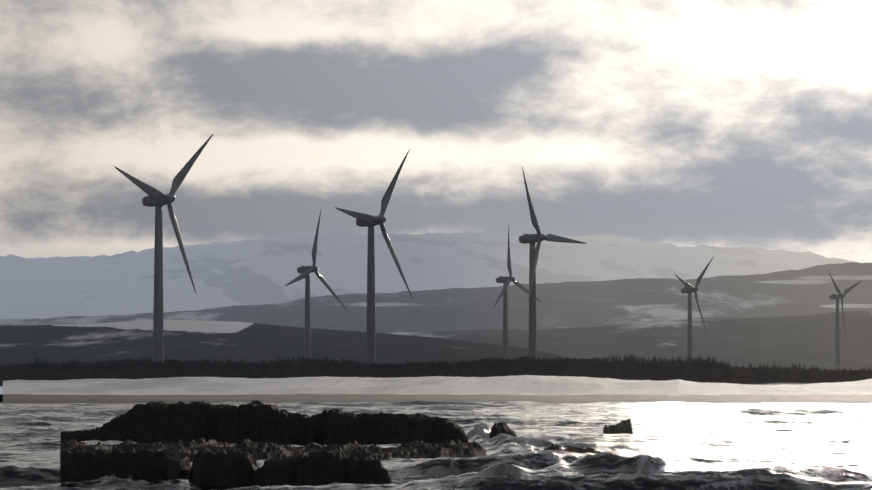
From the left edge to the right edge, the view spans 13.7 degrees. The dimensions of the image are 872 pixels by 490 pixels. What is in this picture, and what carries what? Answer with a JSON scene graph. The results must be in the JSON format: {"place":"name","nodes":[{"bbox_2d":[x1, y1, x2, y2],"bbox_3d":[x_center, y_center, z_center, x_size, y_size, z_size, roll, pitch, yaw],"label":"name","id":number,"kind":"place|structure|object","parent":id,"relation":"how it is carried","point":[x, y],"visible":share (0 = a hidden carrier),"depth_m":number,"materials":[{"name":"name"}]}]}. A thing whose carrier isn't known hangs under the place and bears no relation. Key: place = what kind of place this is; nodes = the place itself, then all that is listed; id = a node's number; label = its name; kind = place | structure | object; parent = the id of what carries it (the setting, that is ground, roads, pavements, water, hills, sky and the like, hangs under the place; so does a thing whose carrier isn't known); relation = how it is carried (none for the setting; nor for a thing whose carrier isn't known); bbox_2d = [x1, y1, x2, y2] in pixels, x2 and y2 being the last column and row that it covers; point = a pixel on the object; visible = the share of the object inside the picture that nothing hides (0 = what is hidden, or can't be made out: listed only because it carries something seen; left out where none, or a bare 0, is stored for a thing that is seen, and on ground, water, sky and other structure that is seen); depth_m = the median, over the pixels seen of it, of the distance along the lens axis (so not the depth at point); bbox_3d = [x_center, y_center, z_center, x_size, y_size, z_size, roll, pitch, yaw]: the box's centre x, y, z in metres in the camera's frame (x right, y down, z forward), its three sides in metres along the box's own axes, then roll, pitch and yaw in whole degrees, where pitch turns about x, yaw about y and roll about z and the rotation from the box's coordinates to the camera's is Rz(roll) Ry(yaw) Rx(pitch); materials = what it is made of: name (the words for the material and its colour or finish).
{"place":"outdoors","nodes":[
{"label":"outdoors","id":0,"kind":"place"},
{"bbox_2d":[0,319,573,364],"bbox_3d":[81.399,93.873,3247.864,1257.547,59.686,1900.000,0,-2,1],"label":"hill","id":1,"kind":"structure","parent":0,"point":[185,340],"depth_m":2856.01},
{"bbox_2d":[0,382,818,385],"bbox_3d":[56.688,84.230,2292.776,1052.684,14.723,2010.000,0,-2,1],"label":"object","id":2,"kind":"structure","parent":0,"point":[770,383],"depth_m":1336.18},
{"bbox_2d":[114,134,212,364],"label":"turbine","id":3,"kind":"object","parent":2,"relation":"on","point":[157,199],"visible":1,"depth_m":1420.79,"materials":[{"name":"white paint"}]},
{"bbox_2d":[285,208,347,358],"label":"turbine","id":4,"kind":"object","parent":2,"relation":"on","point":[304,271],"visible":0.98,"depth_m":2254.97,"materials":[{"name":"white paint"}]},
{"bbox_2d":[335,149,412,364],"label":"turbine","id":5,"kind":"object","parent":2,"relation":"on","point":[366,220],"visible":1,"depth_m":1589.36,"materials":[{"name":"white paint"}]},
{"bbox_2d":[0,359,871,383],"bbox_3d":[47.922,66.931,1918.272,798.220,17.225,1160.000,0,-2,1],"label":"scrub thicket","id":6,"kind":"object","parent":2,"relation":"on","point":[16,372],"visible":0.31,"depth_m":1386.53,"materials":[{"name":"black plant"}]},
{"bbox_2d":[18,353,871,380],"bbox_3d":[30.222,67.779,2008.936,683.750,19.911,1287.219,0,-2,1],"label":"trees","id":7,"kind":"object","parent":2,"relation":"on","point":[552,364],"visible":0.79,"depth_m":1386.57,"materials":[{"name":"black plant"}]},
{"bbox_2d":[493,227,541,359],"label":"turbine","id":8,"kind":"object","parent":2,"relation":"on","point":[505,280],"visible":0.98,"depth_m":2556.93,"materials":[{"name":"white paint"}]},
{"bbox_2d":[519,167,586,358],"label":"turbine","id":9,"kind":"object","parent":2,"relation":"on","point":[537,238],"visible":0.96,"depth_m":1803.96,"materials":[{"name":"white paint"}]},
{"bbox_2d":[674,258,712,360],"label":"turbine","id":10,"kind":"object","parent":2,"relation":"on","point":[689,289],"visible":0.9,"depth_m":2828.51,"materials":[{"name":"white paint"}]},
{"bbox_2d":[0,229,859,318],"bbox_3d":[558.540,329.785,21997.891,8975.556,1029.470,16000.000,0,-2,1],"label":"mountains","id":11,"kind":"structure","parent":0,"point":[262,271],"depth_m":19703.04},
{"bbox_2d":[0,400,871,489],"bbox_3d":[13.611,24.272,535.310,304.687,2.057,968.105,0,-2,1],"label":"sea","id":12,"kind":"structure","parent":0,"point":[669,445],"depth_m":156.76,"materials":[{"name":"black liquid"}]},
{"bbox_2d":[60,400,632,486],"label":"rocks","id":13,"kind":"object","parent":12,"relation":"in","point":[224,445],"visible":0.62,"depth_m":149.38,"materials":[{"name":"black stone"}]},
{"bbox_2d":[0,262,871,332],"bbox_3d":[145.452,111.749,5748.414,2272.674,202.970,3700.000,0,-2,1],"label":"hill ridge","id":14,"kind":"structure","parent":0,"point":[808,291],"depth_m":5330.70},
{"bbox_2d":[0,0,871,393],"label":"sky","id":15,"kind":"structure","parent":0,"point":[691,123],"materials":[{"name":"grey"}]},
{"bbox_2d":[3,375,871,403],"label":"beach","id":16,"kind":"structure","parent":0,"point":[545,389],"depth_m":1045.94,"materials":[{"name":"grey sand"}]},
{"bbox_2d":[385,310,871,369],"bbox_3d":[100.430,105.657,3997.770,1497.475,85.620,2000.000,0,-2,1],"label":"hill","id":17,"kind":"structure","parent":0,"point":[808,341],"depth_m":3691.47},
{"bbox_2d":[828,270,861,364],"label":"turbine","id":18,"kind":"object","parent":17,"relation":"on","point":[840,295],"visible":1,"depth_m":3243.30,"materials":[{"name":"white paint"}]}
]}

